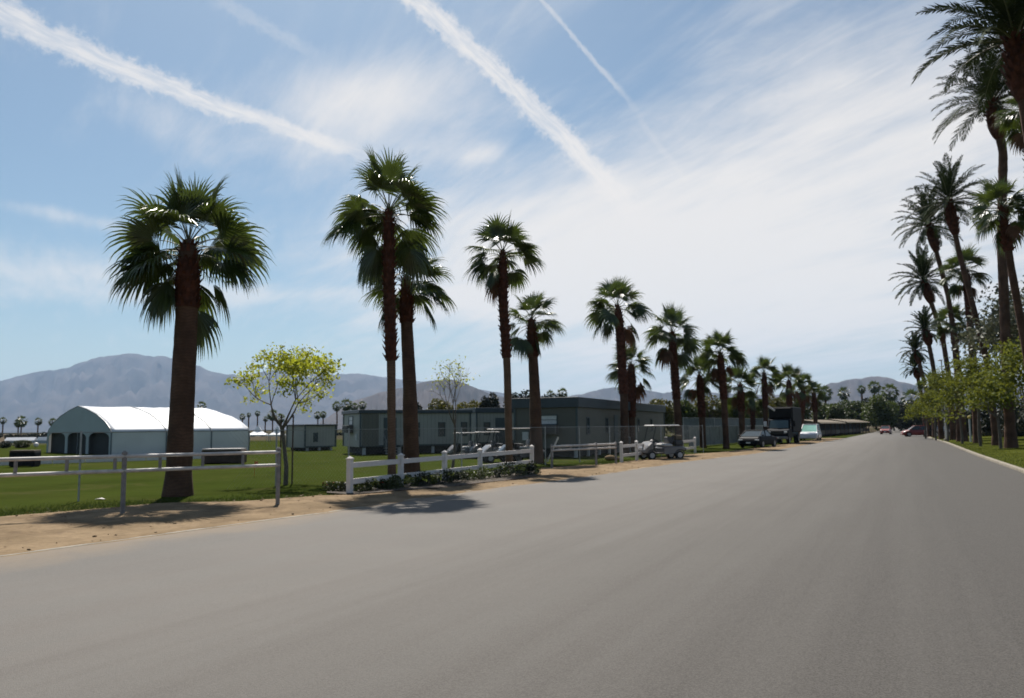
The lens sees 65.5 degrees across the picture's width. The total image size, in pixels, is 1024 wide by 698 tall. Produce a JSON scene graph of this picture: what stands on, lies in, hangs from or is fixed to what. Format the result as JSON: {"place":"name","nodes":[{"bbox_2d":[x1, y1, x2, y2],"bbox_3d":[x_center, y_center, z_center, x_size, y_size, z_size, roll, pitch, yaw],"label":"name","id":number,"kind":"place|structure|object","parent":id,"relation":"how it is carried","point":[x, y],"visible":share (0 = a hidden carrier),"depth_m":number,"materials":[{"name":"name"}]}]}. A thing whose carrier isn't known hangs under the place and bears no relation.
{"place":"outdoors","nodes":[
{"label":"outdoors","id":0,"kind":"place"},
{"bbox_2d":[202,448,246,463],"bbox_3d":[-16.139,6.000,44.676,2.191,0.837,1.227,0,-6,-3],"label":"storage crate","id":1,"kind":"object","parent":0,"point":[236,459],"visible":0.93,"depth_m":44.13,"materials":[{"name":"black plastic"}]},
{"bbox_2d":[0,353,503,432],"bbox_3d":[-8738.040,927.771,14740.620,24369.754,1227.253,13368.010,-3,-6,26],"label":"mountain","id":2,"kind":"structure","parent":0,"point":[127,380],"depth_m":11218.27,"materials":[{"name":"stone"}]},
{"bbox_2d":[320,379,504,428],"bbox_3d":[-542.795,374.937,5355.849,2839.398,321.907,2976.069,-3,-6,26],"label":"hill","id":3,"kind":"structure","parent":0,"point":[426,395],"depth_m":4931.00,"materials":[{"name":"stone"}]},
{"bbox_2d":[0,425,1023,516],"bbox_3d":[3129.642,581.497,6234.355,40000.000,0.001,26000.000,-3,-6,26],"label":"ground","id":4,"kind":"structure","parent":0,"point":[28,491],"depth_m":32.40,"materials":[{"name":"plant"}]},
{"bbox_2d":[4,437,36,442],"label":"tent","id":5,"kind":"object","parent":4,"relation":"on","point":[13,439],"visible":0.56,"depth_m":138.53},
{"bbox_2d":[10,440,32,447],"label":"bush","id":6,"kind":"object","parent":4,"relation":"on","point":[21,444],"visible":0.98,"depth_m":93.75,"materials":[{"name":"green plant"}]},
{"bbox_2d":[15,416,28,435],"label":"fan palm","id":7,"kind":"object","parent":4,"relation":"on","point":[23,422],"visible":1,"depth_m":278.67,"materials":[{"name":"green plant"}]},
{"bbox_2d":[9,450,40,466],"bbox_3d":[-26.340,5.920,43.062,1.342,0.895,0.752,0,-6,-3],"label":"storage crate","id":8,"kind":"object","parent":4,"relation":"on","point":[24,453],"visible":0.81,"depth_m":42.74,"materials":[{"name":"black paint"}]},
{"bbox_2d":[0,456,200,464],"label":"side board","id":9,"kind":"object","parent":4,"relation":"on","point":[94,460],"visible":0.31,"depth_m":47.75,"materials":[{"name":"white paint"}]},
{"bbox_2d":[0,447,280,513],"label":"pipe fence","id":10,"kind":"object","parent":4,"relation":"on","point":[124,456],"visible":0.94,"depth_m":17.61,"materials":[{"name":"metal"}]},
{"bbox_2d":[46,406,249,454],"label":"marquee","id":11,"kind":"object","parent":4,"relation":"on","point":[122,424],"visible":0.8,"depth_m":67.74},
{"bbox_2d":[0,432,342,438],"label":"wood","id":12,"kind":"object","parent":4,"relation":"on","point":[27,435],"visible":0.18,"depth_m":235.61,"materials":[{"name":"green plant"}]},
{"bbox_2d":[102,166,275,496],"bbox_3d":[-9.543,-0.616,23.309,4.653,10.000,4.667,4,-7,-39],"label":"fan palm","id":13,"kind":"object","parent":4,"relation":"on","point":[188,296],"visible":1,"depth_m":23.01,"materials":[{"name":"green plant"}]},
{"bbox_2d":[224,342,345,484],"bbox_3d":[-7.639,2.226,27.387,4.166,4.890,3.695,-3,-6,26],"label":"young tree","id":14,"kind":"object","parent":4,"relation":"on","point":[298,366],"visible":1,"depth_m":27.09,"materials":[{"name":"green plant"}]},
{"bbox_2d":[291,415,293,483],"bbox_3d":[-7.543,3.495,27.360,0.070,2.450,0.070,-3,-6,26],"label":"tree stake","id":15,"kind":"object","parent":4,"relation":"on","point":[292,450],"visible":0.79,"depth_m":27.34,"materials":[{"name":"brown wood"}]},
{"bbox_2d":[286,424,337,450],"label":"office trailer","id":16,"kind":"object","parent":4,"relation":"on","point":[307,432],"visible":0.94,"depth_m":69.54,"materials":[{"name":"metal"}]},
{"bbox_2d":[0,425,703,500],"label":"chain link fence","id":17,"kind":"object","parent":4,"relation":"on","point":[276,430],"visible":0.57,"depth_m":30.16,"materials":[{"name":"metal"}]},
{"bbox_2d":[0,451,765,556],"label":"road edge strip","id":18,"kind":"object","parent":4,"relation":"on","point":[230,524],"visible":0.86,"depth_m":14.96,"materials":[{"name":"concrete"}]},
{"bbox_2d":[355,237,456,477],"bbox_3d":[-4.136,0.185,30.499,3.785,9.700,3.894,2,-6,-22],"label":"fan palm","id":19,"kind":"object","parent":4,"relation":"on","point":[407,300],"visible":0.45,"depth_m":30.39,"materials":[{"name":"green plant"}]},
{"bbox_2d":[341,410,472,454],"bbox_3d":[-7.988,6.238,60.103,9.186,3.202,5.700,2,-6,-26],"label":"office trailer","id":20,"kind":"object","parent":4,"relation":"on","point":[375,420],"visible":0.74,"depth_m":58.68,"materials":[{"name":"metal"}]},
{"bbox_2d":[0,438,842,556],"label":"sand verge","id":21,"kind":"structure","parent":4,"relation":"on","point":[78,528],"depth_m":17.71,"materials":[{"name":"sand"}]},
{"bbox_2d":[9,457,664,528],"bbox_3d":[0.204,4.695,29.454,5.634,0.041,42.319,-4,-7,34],"label":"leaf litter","id":22,"kind":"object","parent":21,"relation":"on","point":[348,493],"visible":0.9,"depth_m":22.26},
{"bbox_2d":[15,458,702,549],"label":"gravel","id":23,"kind":"structure","parent":21,"relation":"on","point":[292,513],"depth_m":18.14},
{"bbox_2d":[327,472,535,493],"bbox_3d":[-1.554,4.511,27.347,3.013,0.001,12.030,-5,-7,37],"label":"soil bed","id":24,"kind":"object","parent":21,"relation":"on","point":[459,482],"visible":0.55,"depth_m":25.37,"materials":[{"name":"soil"}]},
{"bbox_2d":[321,144,450,481],"bbox_3d":[-4.264,-1.105,26.585,4.278,11.491,4.577,1,-6,-14],"label":"fan palm","id":25,"kind":"object","parent":24,"relation":"on","point":[357,217],"visible":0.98,"depth_m":26.58,"materials":[{"name":"green plant"}]},
{"bbox_2d":[386,475,401,488],"bbox_3d":[-3.572,4.043,24.115,0.580,0.476,0.750,-3,-6,26],"label":"bedding plant","id":26,"kind":"object","parent":24,"relation":"on","point":[396,484],"visible":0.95,"depth_m":23.97,"materials":[{"name":"green plant"}]},
{"bbox_2d":[437,467,456,482],"bbox_3d":[-2.143,4.183,26.287,0.700,0.575,0.547,1,-6,-18],"label":"bedding plant","id":27,"kind":"object","parent":24,"relation":"on","point":[448,473],"visible":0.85,"depth_m":26.22,"materials":[{"name":"green plant"}]},
{"bbox_2d":[619,437,695,462],"bbox_3d":[8.923,5.843,46.978,0.180,1.090,14.762,-3,-6,27],"label":"white fence","id":28,"kind":"object","parent":21,"relation":"on","point":[635,445],"visible":0.62,"depth_m":42.56,"materials":[{"name":"paint"}]},
{"bbox_2d":[638,425,686,459],"bbox_3d":[8.234,5.131,43.910,2.558,1.901,1.298,1,-6,-16],"label":"golf cart","id":29,"kind":"object","parent":21,"relation":"on","point":[670,447],"visible":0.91,"depth_m":43.51,"materials":[{"name":"plastic"}]},
{"bbox_2d":[738,430,776,447],"bbox_3d":[20.081,7.317,64.990,2.100,1.425,4.662,-5,-7,36],"label":"parked car","id":30,"kind":"object","parent":21,"relation":"on","point":[760,438],"visible":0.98,"depth_m":63.64,"materials":[{"name":"blue paint"}]},
{"bbox_2d":[425,398,452,409],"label":"background tree","id":31,"kind":"object","parent":4,"relation":"on","point":[441,405],"visible":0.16,"depth_m":108.64,"materials":[{"name":"green plant"}]},
{"bbox_2d":[345,445,533,494],"bbox_3d":[-1.869,4.150,28.593,0.180,1.090,13.449,-3,-6,24],"label":"white fence","id":32,"kind":"object","parent":4,"relation":"on","point":[400,461],"visible":0.86,"depth_m":26.13,"materials":[{"name":"paint"}]},
{"bbox_2d":[424,355,480,467],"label":"bare tree","id":33,"kind":"object","parent":4,"relation":"on","point":[453,420],"visible":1,"depth_m":33.90,"materials":[{"name":"green plant"}]},
{"bbox_2d":[447,432,480,454],"bbox_3d":[-2.876,5.871,48.576,2.116,1.572,1.073,1,-6,-17],"label":"golf cart","id":34,"kind":"object","parent":4,"relation":"on","point":[450,450],"visible":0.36,"depth_m":48.19,"materials":[{"name":"plastic"}]},
{"bbox_2d":[456,399,482,409],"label":"background tree","id":35,"kind":"object","parent":4,"relation":"on","point":[460,405],"visible":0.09,"depth_m":119.23,"materials":[{"name":"green plant"}]},
{"bbox_2d":[468,431,502,458],"bbox_3d":[-1.548,5.804,48.221,2.165,1.608,1.098,1,-6,-14],"label":"golf cart","id":36,"kind":"object","parent":4,"relation":"on","point":[475,446],"visible":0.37,"depth_m":47.86,"materials":[{"name":"plastic"}]},
{"bbox_2d":[459,408,513,448],"bbox_3d":[-0.090,6.731,67.247,7.589,3.452,5.100,2,-6,-22],"label":"office trailer","id":37,"kind":"object","parent":4,"relation":"on","point":[482,419],"visible":0.28,"depth_m":64.90,"materials":[{"name":"metal"}]},
{"bbox_2d":[479,392,501,407],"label":"background tree","id":38,"kind":"object","parent":4,"relation":"on","point":[490,402],"visible":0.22,"depth_m":119.10,"materials":[{"name":"green plant"}]},
{"bbox_2d":[462,212,544,468],"bbox_3d":[-0.246,-0.410,35.790,3.903,11.824,3.654,-3,-6,26],"label":"fan palm","id":39,"kind":"object","parent":4,"relation":"on","point":[499,278],"visible":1,"depth_m":35.69,"materials":[{"name":"green plant"}]},
{"bbox_2d":[482,428,524,462],"bbox_3d":[-0.511,5.138,42.483,2.411,1.791,1.223,1,-6,-17],"label":"golf cart","id":40,"kind":"object","parent":4,"relation":"on","point":[487,448],"visible":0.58,"depth_m":42.05,"materials":[{"name":"plastic"}]},
{"bbox_2d":[497,428,544,461],"bbox_3d":[0.466,5.086,42.251,2.460,1.828,1.248,1,-6,-11],"label":"golf cart","id":41,"kind":"object","parent":4,"relation":"on","point":[522,448],"visible":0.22,"depth_m":41.80,"materials":[{"name":"plastic"}]},
{"bbox_2d":[508,291,567,462],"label":"fan palm","id":42,"kind":"object","parent":4,"relation":"on","point":[530,347],"visible":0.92,"depth_m":41.26,"materials":[{"name":"green plant"}]},
{"bbox_2d":[550,442,616,467],"bbox_3d":[3.449,5.051,37.360,0.143,1.280,5.285,-5,-7,40],"label":"pipe fence","id":43,"kind":"object","parent":4,"relation":"on","point":[595,444],"visible":0.94,"depth_m":37.40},
{"bbox_2d":[512,397,665,457],"bbox_3d":[7.142,5.809,59.479,5.100,3.619,25.835,-3,-6,22],"label":"office trailer","id":44,"kind":"object","parent":4,"relation":"on","point":[572,414],"visible":0.57,"depth_m":48.95,"materials":[{"name":"grey"}]},
{"bbox_2d":[583,275,654,453],"bbox_3d":[7.290,0.985,54.594,4.743,12.567,4.339,-3,-6,26],"label":"fan palm","id":45,"kind":"object","parent":4,"relation":"on","point":[625,337],"visible":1,"depth_m":54.68,"materials":[{"name":"green plant"}]},
{"bbox_2d":[605,339,654,450],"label":"fan palm","id":46,"kind":"object","parent":4,"relation":"on","point":[634,393],"visible":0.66,"depth_m":59.27,"materials":[{"name":"green plant"}]},
{"bbox_2d":[647,398,674,433],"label":"background tree","id":47,"kind":"object","parent":4,"relation":"on","point":[669,418],"visible":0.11,"depth_m":90.95,"materials":[{"name":"green plant"}]},
{"bbox_2d":[643,301,703,445],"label":"fan palm","id":48,"kind":"object","parent":4,"relation":"on","point":[674,358],"visible":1,"depth_m":62.31,"materials":[{"name":"green plant"}]},
{"bbox_2d":[666,399,698,433],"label":"background tree","id":49,"kind":"object","parent":4,"relation":"on","point":[689,410],"visible":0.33,"depth_m":93.59,"materials":[{"name":"green plant"}]},
{"bbox_2d":[679,355,718,447],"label":"fan palm","id":50,"kind":"object","parent":4,"relation":"on","point":[700,391],"visible":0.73,"depth_m":65.73,"materials":[{"name":"green plant"}]},
{"bbox_2d":[694,394,728,418],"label":"background tree","id":51,"kind":"object","parent":4,"relation":"on","point":[711,412],"visible":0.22,"depth_m":96.79,"materials":[{"name":"green plant"}]},
{"bbox_2d":[696,327,749,448],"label":"fan palm","id":52,"kind":"object","parent":4,"relation":"on","point":[719,376],"visible":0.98,"depth_m":62.91,"materials":[{"name":"green plant"}]},
{"bbox_2d":[688,425,762,446],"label":"screened fence","id":53,"kind":"object","parent":4,"relation":"on","point":[714,435],"visible":0.44,"depth_m":73.82,"materials":[{"name":"fabric"}]},
{"bbox_2d":[714,396,756,418],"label":"background tree","id":54,"kind":"object","parent":4,"relation":"on","point":[733,413],"visible":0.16,"depth_m":100.40,"materials":[{"name":"green plant"}]},
{"bbox_2d":[718,366,763,437],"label":"fan palm","id":55,"kind":"object","parent":4,"relation":"on","point":[739,399],"visible":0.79,"depth_m":71.98,"materials":[{"name":"green plant"}]},
{"bbox_2d":[683,417,798,442],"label":"screened fence","id":56,"kind":"object","parent":4,"relation":"on","point":[714,422],"visible":0.22,"depth_m":86.20,"materials":[{"name":"fabric"}]},
{"bbox_2d":[745,390,762,429],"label":"fan palm","id":57,"kind":"object","parent":4,"relation":"on","point":[753,413],"visible":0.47,"depth_m":84.57,"materials":[{"name":"green plant"}]},
{"bbox_2d":[748,354,783,429],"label":"fan palm","id":58,"kind":"object","parent":4,"relation":"on","point":[766,387],"visible":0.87,"depth_m":84.14,"materials":[{"name":"green plant"}]},
{"bbox_2d":[768,394,786,418],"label":"background tree","id":59,"kind":"object","parent":4,"relation":"on","point":[777,403],"visible":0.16,"depth_m":123.84,"materials":[{"name":"green plant"}]},
{"bbox_2d":[763,405,801,443],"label":"box truck","id":60,"kind":"object","parent":4,"relation":"on","point":[785,422],"visible":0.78,"depth_m":75.24,"materials":[{"name":"black paint"}]},
{"bbox_2d":[773,362,807,440],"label":"fan palm","id":61,"kind":"object","parent":4,"relation":"on","point":[789,372],"visible":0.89,"depth_m":91.10,"materials":[{"name":"green plant"}]},
{"bbox_2d":[792,399,811,419],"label":"background tree","id":62,"kind":"object","parent":4,"relation":"on","point":[807,415],"visible":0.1,"depth_m":126.44,"materials":[{"name":"green plant"}]},
{"bbox_2d":[792,372,819,437],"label":"fan palm","id":63,"kind":"object","parent":4,"relation":"on","point":[804,398],"visible":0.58,"depth_m":97.42,"materials":[{"name":"green plant"}]},
{"bbox_2d":[800,424,821,440],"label":"minivan","id":64,"kind":"object","parent":4,"relation":"on","point":[811,431],"visible":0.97,"depth_m":89.71,"materials":[{"name":"white paint"}]},
{"bbox_2d":[805,380,827,423],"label":"fan palm","id":65,"kind":"object","parent":4,"relation":"on","point":[815,405],"visible":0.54,"depth_m":107.57,"materials":[{"name":"green plant"}]},
{"bbox_2d":[811,402,836,419],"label":"tree","id":66,"kind":"object","parent":4,"relation":"on","point":[822,415],"visible":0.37,"depth_m":173.39,"materials":[{"name":"green plant"}]},
{"bbox_2d":[825,404,845,423],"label":"tree","id":67,"kind":"object","parent":4,"relation":"on","point":[834,412],"visible":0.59,"depth_m":168.40,"materials":[{"name":"green plant"}]},
{"bbox_2d":[804,419,869,435],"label":"stable","id":68,"kind":"structure","parent":4,"relation":"on","point":[830,427],"depth_m":135.49,"materials":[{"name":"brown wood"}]},
{"bbox_2d":[837,399,866,427],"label":"tree","id":69,"kind":"object","parent":4,"relation":"on","point":[852,410],"visible":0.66,"depth_m":187.94,"materials":[{"name":"green plant"}]},
{"bbox_2d":[867,380,880,427],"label":"fan palm","id":70,"kind":"object","parent":4,"relation":"on","point":[875,390],"visible":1,"depth_m":249.47,"materials":[{"name":"green plant"}]},
{"bbox_2d":[859,393,899,431],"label":"tree","id":71,"kind":"object","parent":4,"relation":"on","point":[883,412],"visible":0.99,"depth_m":163.07,"materials":[{"name":"green plant"}]},
{"bbox_2d":[880,382,899,429],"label":"fan palm","id":72,"kind":"object","parent":4,"relation":"on","point":[888,395],"visible":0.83,"depth_m":229.18,"materials":[{"name":"green plant"}]},
{"bbox_2d":[896,400,916,428],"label":"tree","id":73,"kind":"object","parent":4,"relation":"on","point":[902,423],"visible":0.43,"depth_m":179.01,"materials":[{"name":"green plant"}]},
{"bbox_2d":[900,389,919,425],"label":"fan palm","id":74,"kind":"object","parent":4,"relation":"on","point":[911,392],"visible":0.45,"depth_m":219.37,"materials":[{"name":"green plant"}]},
{"bbox_2d":[899,352,929,436],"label":"date palm","id":75,"kind":"object","parent":4,"relation":"on","point":[915,371],"visible":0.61,"depth_m":108.64,"materials":[{"name":"green plant"}]},
{"bbox_2d":[0,427,1023,697],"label":"road","id":76,"kind":"structure","parent":0,"point":[878,565],"depth_m":8.84,"materials":[{"name":"asphalt"}]},
{"bbox_2d":[901,425,926,436],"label":"parked car","id":77,"kind":"object","parent":76,"relation":"on","point":[914,430],"visible":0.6,"depth_m":107.83,"materials":[{"name":"red paint"}]},
{"bbox_2d":[928,436,1023,472],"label":"kerb","id":78,"kind":"structure","parent":76,"relation":"on","point":[1014,467],"depth_m":38.94,"materials":[{"name":"concrete"}]},
{"bbox_2d":[0,0,1023,396],"label":"sky","id":79,"kind":"structure","parent":0,"point":[748,166],"materials":[{"name":"blue"}]},
{"bbox_2d":[522,387,806,408],"bbox_3d":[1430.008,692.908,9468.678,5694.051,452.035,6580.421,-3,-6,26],"label":"hill","id":80,"kind":"structure","parent":0,"point":[608,393],"depth_m":8848.66,"materials":[{"name":"stone"}]},
{"bbox_2d":[793,376,1023,420],"bbox_3d":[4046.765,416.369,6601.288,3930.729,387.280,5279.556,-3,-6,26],"label":"hill","id":81,"kind":"structure","parent":0,"point":[852,385],"depth_m":6263.43,"materials":[{"name":"stone"}]},
{"bbox_2d":[933,435,1023,467],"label":"verge lawn","id":82,"kind":"structure","parent":0,"point":[987,439],"depth_m":49.54,"materials":[{"name":"plant"}]},
{"bbox_2d":[896,331,933,436],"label":"date palm","id":83,"kind":"object","parent":82,"relation":"on","point":[917,355],"visible":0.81,"depth_m":102.22,"materials":[{"name":"green plant"}]},
{"bbox_2d":[898,399,936,438],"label":"verge tree","id":84,"kind":"object","parent":82,"relation":"on","point":[916,409],"visible":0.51,"depth_m":91.44,"materials":[{"name":"green plant"}]},
{"bbox_2d":[888,244,957,439],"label":"date palm","id":85,"kind":"object","parent":82,"relation":"on","point":[923,264],"visible":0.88,"depth_m":80.03,"materials":[{"name":"green plant"}]},
{"bbox_2d":[903,305,948,438],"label":"date palm","id":86,"kind":"object","parent":82,"relation":"on","point":[925,336],"visible":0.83,"depth_m":85.68,"materials":[{"name":"green plant"}]},
{"bbox_2d":[915,371,938,437],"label":"tree","id":87,"kind":"object","parent":82,"relation":"on","point":[921,381],"visible":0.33,"depth_m":95.36,"materials":[{"name":"green plant"}]},
{"bbox_2d":[908,389,948,439],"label":"verge tree","id":88,"kind":"object","parent":82,"relation":"on","point":[925,400],"visible":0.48,"depth_m":82.42,"materials":[{"name":"green plant"}]},
{"bbox_2d":[892,184,968,440],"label":"date palm","id":89,"kind":"object","parent":82,"relation":"on","point":[928,231],"visible":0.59,"depth_m":72.75,"materials":[{"name":"green plant"}]},
{"bbox_2d":[913,365,970,440],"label":"verge tree","id":90,"kind":"object","parent":82,"relation":"on","point":[936,385],"visible":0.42,"depth_m":75.14,"materials":[{"name":"green plant"}]},
{"bbox_2d":[927,302,966,441],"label":"fan palm","id":91,"kind":"object","parent":82,"relation":"on","point":[946,330],"visible":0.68,"depth_m":73.09,"materials":[{"name":"green plant"}]},
{"bbox_2d":[900,152,998,445],"bbox_3d":[32.038,-3.582,57.773,6.276,21.362,5.975,-3,-6,26],"label":"date palm","id":92,"kind":"object","parent":82,"relation":"on","point":[948,189],"visible":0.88,"depth_m":57.91,"materials":[{"name":"green plant"}]},
{"bbox_2d":[919,374,987,443],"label":"verge tree","id":93,"kind":"object","parent":82,"relation":"on","point":[950,401],"visible":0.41,"depth_m":64.58,"materials":[{"name":"green plant"}]},
{"bbox_2d":[933,244,994,442],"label":"fan palm","id":94,"kind":"object","parent":82,"relation":"on","point":[971,257],"visible":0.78,"depth_m":65.78,"materials":[{"name":"green plant"}]},
{"bbox_2d":[911,0,1023,139],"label":"date palm","id":95,"kind":"object","parent":82,"relation":"on","point":[1007,26],"visible":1,"depth_m":25.16,"materials":[{"name":"green plant"}]},
{"bbox_2d":[929,36,1018,447],"bbox_3d":[32.240,-7.190,52.034,7.800,27.405,8.036,-3,-6,26],"label":"date palm","id":96,"kind":"object","parent":82,"relation":"on","point":[996,103],"visible":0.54,"depth_m":52.34,"materials":[{"name":"green plant"}]},
{"bbox_2d":[965,408,982,434],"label":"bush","id":97,"kind":"object","parent":82,"relation":"on","point":[967,421],"visible":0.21,"depth_m":97.10,"materials":[{"name":"green plant"}]},
{"bbox_2d":[932,354,1022,445],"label":"verge tree","id":98,"kind":"object","parent":82,"relation":"on","point":[971,363],"visible":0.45,"depth_m":57.05,"materials":[{"name":"green plant"}]},
{"bbox_2d":[933,369,1023,448],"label":"verge tree","id":99,"kind":"object","parent":82,"relation":"on","point":[991,399],"visible":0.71,"depth_m":50.74,"materials":[{"name":"green plant"}]},
{"bbox_2d":[934,278,1023,376],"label":"grey tree","id":100,"kind":"object","parent":82,"relation":"on","point":[971,340],"visible":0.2,"depth_m":63.42,"materials":[{"name":"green plant"}]},
{"bbox_2d":[946,275,1023,356],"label":"grey tree","id":101,"kind":"object","parent":82,"relation":"on","point":[993,330],"visible":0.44,"depth_m":55.20,"materials":[{"name":"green plant"}]},
{"bbox_2d":[980,404,1003,435],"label":"bush","id":102,"kind":"object","parent":82,"relation":"on","point":[985,423],"visible":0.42,"depth_m":87.34,"materials":[{"name":"green plant"}]},
{"bbox_2d":[963,176,1023,361],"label":"fan palm","id":103,"kind":"object","parent":82,"relation":"on","point":[1008,235],"visible":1,"depth_m":30.62,"materials":[{"name":"green plant"}]},
{"bbox_2d":[963,335,1023,403],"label":"verge tree","id":104,"kind":"object","parent":82,"relation":"on","point":[1013,362],"visible":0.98,"depth_m":41.02,"materials":[{"name":"green plant"}]},
{"bbox_2d":[991,96,1023,171],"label":"fan palm","id":105,"kind":"object","parent":82,"relation":"on","point":[1011,124],"visible":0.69,"depth_m":28.22,"materials":[{"name":"green plant"}]},
{"bbox_2d":[997,398,1023,436],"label":"bush","id":106,"kind":"object","parent":82,"relation":"on","point":[1001,419],"visible":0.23,"depth_m":79.33,"materials":[{"name":"green plant"}]},
{"bbox_2d":[1016,403,1023,432],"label":"bush","id":107,"kind":"object","parent":82,"relation":"on","point":[1020,415],"visible":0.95,"depth_m":72.77,"materials":[{"name":"green plant"}]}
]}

